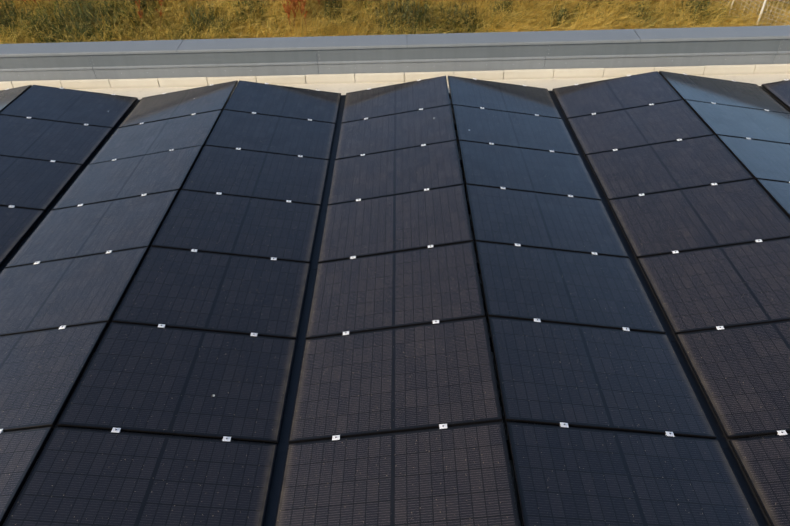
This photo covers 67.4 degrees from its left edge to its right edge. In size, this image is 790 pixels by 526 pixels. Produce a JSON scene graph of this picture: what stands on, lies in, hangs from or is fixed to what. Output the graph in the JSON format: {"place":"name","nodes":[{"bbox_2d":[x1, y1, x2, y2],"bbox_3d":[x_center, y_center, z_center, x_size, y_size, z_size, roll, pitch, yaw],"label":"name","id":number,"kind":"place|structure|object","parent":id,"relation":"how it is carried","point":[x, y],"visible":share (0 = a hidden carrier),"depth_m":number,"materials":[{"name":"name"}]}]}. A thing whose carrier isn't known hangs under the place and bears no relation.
{"place":"outdoors","nodes":[
{"label":"outdoors","id":0,"kind":"place"},
{"bbox_2d":[0,0,789,43],"bbox_3d":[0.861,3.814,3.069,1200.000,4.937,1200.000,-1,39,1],"label":"ground","id":1,"kind":"structure","parent":0,"point":[154,11],"depth_m":16.67,"materials":[{"name":"plant"}]},
{"bbox_2d":[0,0,319,33],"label":"dock stalks","id":2,"kind":"object","parent":1,"relation":"on","point":[286,12],"visible":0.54,"depth_m":16.21,"materials":[{"name":"brown plant"}]},
{"bbox_2d":[25,0,318,23],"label":"dock seed heads","id":3,"kind":"object","parent":2,"relation":"attached to","point":[288,10],"visible":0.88,"depth_m":16.05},
{"bbox_2d":[0,0,786,42],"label":"weed stems","id":4,"kind":"object","parent":1,"relation":"on","point":[89,14],"visible":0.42,"depth_m":16.40,"materials":[{"name":"yellow"}]},
{"bbox_2d":[0,0,787,42],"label":"weed leaf clumps","id":5,"kind":"object","parent":1,"relation":"on","point":[246,2],"visible":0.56,"depth_m":16.42,"materials":[{"name":"green plant"}]},
{"bbox_2d":[715,0,789,25],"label":"wire fence","id":6,"kind":"object","parent":1,"relation":"on","point":[762,9],"visible":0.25,"depth_m":15.99,"materials":[{"name":"white metal"}]},
{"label":"building walls","id":7,"kind":"object","parent":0,"visible":0},
{"bbox_2d":[0,39,789,80],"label":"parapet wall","id":8,"kind":"structure","parent":7,"relation":"attached to","point":[423,59],"depth_m":10.54,"materials":[{"name":"grey metal"}]},
{"bbox_2d":[0,25,789,56],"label":"parapet coping","id":9,"kind":"object","parent":7,"relation":"on","point":[404,41],"visible":0.98,"depth_m":10.47,"materials":[{"name":"grey metal"}]},
{"bbox_2d":[2,73,789,525],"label":"roof surface","id":10,"kind":"object","parent":7,"relation":"on","point":[538,83],"visible":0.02,"depth_m":10.54,"materials":[{"name":"beige concrete"}]},
{"bbox_2d":[118,80,237,127],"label":"solar panel","id":11,"kind":"object","parent":10,"relation":"on","point":[187,102],"visible":0.85,"depth_m":9.62,"materials":[{"name":"black"}]},
{"bbox_2d":[151,190,319,262],"bbox_3d":[-1.796,-0.447,6.957,1.722,0.037,1.134,6,39,-5],"label":"solar panel","id":12,"kind":"object","parent":10,"relation":"on","point":[236,225],"visible":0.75,"depth_m":6.90,"materials":[{"name":"black"}]},
{"bbox_2d":[182,145,328,206],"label":"solar panel","id":13,"kind":"object","parent":10,"relation":"on","point":[253,174],"visible":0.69,"depth_m":7.80,"materials":[{"name":"black"}]},
{"bbox_2d":[0,64,789,90],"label":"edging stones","id":14,"kind":"object","parent":10,"relation":"on","point":[416,76],"visible":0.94,"depth_m":10.67,"materials":[{"name":"stone"}]},
{"bbox_2d":[0,80,789,525],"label":"pv substructure rails","id":15,"kind":"object","parent":10,"relation":"on","point":[286,426],"visible":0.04,"depth_m":5.78,"materials":[{"name":"black metal"}]},
{"bbox_2d":[0,85,31,111],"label":"solar panel","id":16,"kind":"object","parent":15,"relation":"on","point":[8,97],"visible":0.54,"depth_m":9.82,"materials":[{"name":"black"}]},
{"bbox_2d":[0,206,44,266],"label":"solar panel","id":17,"kind":"object","parent":15,"relation":"on","point":[17,225],"visible":0.98,"depth_m":7.23,"materials":[{"name":"black"}]},
{"bbox_2d":[0,427,53,525],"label":"solar panel","id":18,"kind":"object","parent":15,"relation":"on","point":[20,451],"visible":1,"depth_m":4.44,"materials":[{"name":"black"}]},
{"bbox_2d":[0,155,81,211],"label":"solar panel","id":19,"kind":"object","parent":15,"relation":"on","point":[26,183],"visible":1,"depth_m":7.97,"materials":[{"name":"black"}]},
{"bbox_2d":[0,322,108,431],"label":"solar panel","id":20,"kind":"object","parent":15,"relation":"on","point":[41,372],"visible":1,"depth_m":5.15,"materials":[{"name":"black"}]},
{"bbox_2d":[0,115,112,165],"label":"solar panel","id":21,"kind":"object","parent":15,"relation":"on","point":[47,140],"visible":0.92,"depth_m":8.82,"materials":[{"name":"black"}]},
{"bbox_2d":[0,85,137,128],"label":"solar panel","id":22,"kind":"object","parent":15,"relation":"on","point":[70,106],"visible":0.96,"depth_m":9.66,"materials":[{"name":"black"}]},
{"bbox_2d":[0,247,148,335],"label":"solar panel","id":23,"kind":"object","parent":15,"relation":"on","point":[78,291],"visible":1,"depth_m":6.05,"materials":[{"name":"black"}]},
{"bbox_2d":[5,190,178,267],"bbox_3d":[-3.521,-0.414,6.986,1.722,0.035,1.134,-8,39,7],"label":"solar panel","id":24,"kind":"object","parent":15,"relation":"on","point":[100,228],"visible":0.94,"depth_m":6.93,"materials":[{"name":"black"}]},
{"bbox_2d":[111,427,120,432],"bbox_3d":[-2.201,1.333,4.684,0.062,0.057,0.042,6,39,-5],"label":"clamp","id":25,"kind":"object","parent":15,"relation":"on","point":[117,430],"visible":0.83,"depth_m":4.67,"materials":[{"name":"metal"}]},
{"bbox_2d":[52,145,202,209],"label":"solar panel","id":26,"kind":"object","parent":15,"relation":"on","point":[148,174],"visible":0.88,"depth_m":7.83,"materials":[{"name":"black"}]},
{"bbox_2d":[3,427,276,525],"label":"solar panel","id":27,"kind":"object","parent":15,"relation":"on","point":[83,477],"visible":1,"depth_m":4.38,"materials":[{"name":"black"}]},
{"bbox_2d":[89,110,221,163],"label":"solar panel","id":28,"kind":"object","parent":15,"relation":"on","point":[160,136],"visible":0.94,"depth_m":8.73,"materials":[{"name":"black"}]},
{"bbox_2d":[57,322,295,443],"bbox_3d":[-1.800,1.009,5.166,1.722,0.037,1.134,6,39,-5],"label":"solar panel","id":29,"kind":"object","parent":15,"relation":"on","point":[136,378],"visible":0.98,"depth_m":5.09,"materials":[{"name":"black"}]},
{"bbox_2d":[112,247,309,339],"bbox_3d":[-1.797,0.282,6.062,1.722,0.035,1.134,6,39,-5],"label":"solar panel","id":30,"kind":"object","parent":15,"relation":"on","point":[201,291],"visible":0.9,"depth_m":6.00,"materials":[{"name":"black"}]},
{"bbox_2d":[222,436,230,440],"bbox_3d":[-1.348,1.423,4.754,0.062,0.057,0.042,6,39,-5],"label":"clamp","id":31,"kind":"object","parent":15,"relation":"on","point":[225,438],"visible":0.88,"depth_m":4.74,"materials":[{"name":"metal"}]},
{"bbox_2d":[205,110,334,159],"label":"solar panel","id":32,"kind":"object","parent":15,"relation":"on","point":[270,134],"visible":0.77,"depth_m":8.70,"materials":[{"name":"black"}]},
{"bbox_2d":[224,80,340,124],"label":"solar panel","id":33,"kind":"object","parent":15,"relation":"on","point":[281,101],"visible":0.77,"depth_m":9.60,"materials":[{"name":"black"}]},
{"bbox_2d":[332,435,339,439],"bbox_3d":[-0.466,1.409,4.738,0.062,0.057,0.042,-8,39,7],"label":"clamp","id":34,"kind":"object","parent":15,"relation":"on","point":[336,437],"visible":0.85,"depth_m":4.72,"materials":[{"name":"metal"}]},
{"bbox_2d":[288,317,501,443],"bbox_3d":[-0.011,0.981,5.132,1.722,0.035,1.134,-8,38,7],"label":"solar panel","id":35,"kind":"object","parent":15,"relation":"on","point":[413,378],"visible":0.98,"depth_m":5.06,"materials":[{"name":"black"}]},
{"bbox_2d":[305,242,484,338],"bbox_3d":[-0.009,0.256,6.026,1.722,0.035,1.134,-8,39,7],"label":"solar panel","id":36,"kind":"object","parent":15,"relation":"on","point":[423,286],"visible":0.88,"depth_m":5.96,"materials":[{"name":"black"}]},
{"bbox_2d":[327,140,463,204],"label":"solar panel","id":37,"kind":"object","parent":15,"relation":"on","point":[403,171],"visible":0.85,"depth_m":7.77,"materials":[{"name":"black"}]},
{"bbox_2d":[318,184,472,262],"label":"solar panel","id":38,"kind":"object","parent":15,"relation":"on","point":[436,217],"visible":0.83,"depth_m":6.86,"materials":[{"name":"black"}]},
{"bbox_2d":[335,105,456,159],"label":"solar panel","id":39,"kind":"object","parent":15,"relation":"on","point":[428,126],"visible":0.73,"depth_m":8.67,"materials":[{"name":"black"}]},
{"bbox_2d":[341,76,450,122],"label":"solar panel","id":40,"kind":"object","parent":15,"relation":"on","point":[398,98],"visible":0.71,"depth_m":9.57,"materials":[{"name":"black"}]},
{"bbox_2d":[274,421,519,525],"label":"solar panel","id":41,"kind":"object","parent":15,"relation":"on","point":[456,476],"visible":1,"depth_m":4.34,"materials":[{"name":"black"}]},
{"bbox_2d":[439,424,446,428],"bbox_3d":[0.381,1.290,4.637,0.062,0.057,0.042,-8,39,7],"label":"clamp","id":42,"kind":"object","parent":15,"relation":"on","point":[442,426],"visible":0.85,"depth_m":4.62,"materials":[{"name":"metal"}]},
{"bbox_2d":[447,76,560,118],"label":"solar panel","id":43,"kind":"object","parent":15,"relation":"on","point":[500,96],"visible":0.9,"depth_m":9.54,"materials":[{"name":"black"}]},
{"bbox_2d":[453,105,578,154],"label":"solar panel","id":44,"kind":"object","parent":15,"relation":"on","point":[510,129],"visible":0.88,"depth_m":8.63,"materials":[{"name":"black"}]},
{"bbox_2d":[459,140,601,199],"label":"solar panel","id":45,"kind":"object","parent":15,"relation":"on","point":[523,169],"visible":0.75,"depth_m":7.73,"materials":[{"name":"black"}]},
{"bbox_2d":[466,184,628,257],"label":"solar panel","id":46,"kind":"object","parent":15,"relation":"on","point":[540,220],"visible":0.9,"depth_m":6.83,"materials":[{"name":"black"}]},
{"bbox_2d":[560,422,568,427],"bbox_3d":[1.314,1.275,4.620,0.062,0.057,0.042,6,39,-5],"label":"clamp","id":47,"kind":"object","parent":15,"relation":"on","point":[562,424],"visible":0.75,"depth_m":4.61,"materials":[{"name":"metal"}]},
{"bbox_2d":[475,241,665,333],"bbox_3d":[1.715,0.225,5.997,1.722,0.037,1.134,6,39,-5],"label":"solar panel","id":48,"kind":"object","parent":15,"relation":"on","point":[558,286],"visible":0.94,"depth_m":5.93,"materials":[{"name":"black"}]},
{"bbox_2d":[488,317,716,438],"bbox_3d":[1.712,0.952,5.100,1.722,0.035,1.134,6,39,-5],"label":"solar panel","id":49,"kind":"object","parent":15,"relation":"on","point":[556,374],"visible":1,"depth_m":5.02,"materials":[{"name":"black"}]},
{"bbox_2d":[552,71,681,118],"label":"solar panel","id":50,"kind":"object","parent":15,"relation":"on","point":[619,93],"visible":0.9,"depth_m":9.50,"materials":[{"name":"black"}]},
{"bbox_2d":[506,422,759,525],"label":"solar panel","id":51,"kind":"object","parent":15,"relation":"on","point":[569,476],"visible":1,"depth_m":4.30,"materials":[{"name":"black"}]},
{"bbox_2d":[567,100,713,155],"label":"solar panel","id":52,"kind":"object","parent":15,"relation":"on","point":[640,126],"visible":0.92,"depth_m":8.60,"materials":[{"name":"black"}]},
{"bbox_2d":[586,135,753,200],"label":"solar panel","id":53,"kind":"object","parent":15,"relation":"on","point":[672,166],"visible":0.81,"depth_m":7.70,"materials":[{"name":"black"}]},
{"bbox_2d":[665,431,674,436],"bbox_3d":[2.167,1.365,4.689,0.062,0.057,0.042,6,39,-5],"label":"clamp","id":54,"kind":"object","parent":15,"relation":"on","point":[669,434],"visible":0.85,"depth_m":4.67,"materials":[{"name":"metal"}]},
{"bbox_2d":[609,179,789,258],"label":"solar panel","id":55,"kind":"object","parent":15,"relation":"on","point":[713,216],"visible":0.98,"depth_m":6.80,"materials":[{"name":"black"}]},
{"bbox_2d":[638,238,789,334],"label":"solar panel","id":56,"kind":"object","parent":15,"relation":"on","point":[745,284],"visible":0.96,"depth_m":5.97,"materials":[{"name":"black"}]},
{"bbox_2d":[659,71,789,112],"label":"solar panel","id":57,"kind":"object","parent":15,"relation":"on","point":[718,91],"visible":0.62,"depth_m":9.47,"materials":[{"name":"black"}]},
{"bbox_2d":[676,320,789,438],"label":"solar panel","id":58,"kind":"object","parent":15,"relation":"on","point":[742,374],"visible":0.96,"depth_m":5.14,"materials":[{"name":"black"}]},
{"bbox_2d":[685,100,789,143],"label":"solar panel","id":59,"kind":"object","parent":15,"relation":"on","point":[743,122],"visible":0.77,"depth_m":8.60,"materials":[{"name":"black"}]},
{"bbox_2d":[717,135,789,182],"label":"solar panel","id":60,"kind":"object","parent":15,"relation":"on","point":[763,160],"visible":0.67,"depth_m":7.71,"materials":[{"name":"black"}]},
{"bbox_2d":[729,434,789,525],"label":"solar panel","id":61,"kind":"object","parent":15,"relation":"on","point":[764,462],"visible":1,"depth_m":4.46,"materials":[{"name":"black"}]},
{"bbox_2d":[756,179,789,218],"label":"solar panel","id":62,"kind":"object","parent":15,"relation":"on","point":[778,192],"visible":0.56,"depth_m":6.99,"materials":[{"name":"blue"}]},
{"bbox_2d":[761,80,789,108],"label":"solar panel","id":63,"kind":"object","parent":15,"relation":"on","point":[779,91],"visible":1,"depth_m":9.76,"materials":[{"name":"black"}]},
{"bbox_2d":[777,430,787,434],"bbox_3d":[3.049,1.351,4.673,0.062,0.057,0.042,-8,39,7],"label":"clamp","id":64,"kind":"object","parent":15,"relation":"on","point":[782,432],"visible":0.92,"depth_m":4.66,"materials":[{"name":"metal"}]},
{"bbox_2d":[449,97,749,459],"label":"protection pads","id":65,"kind":"object","parent":10,"relation":"on","point":[507,441],"depth_m":5.63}
]}

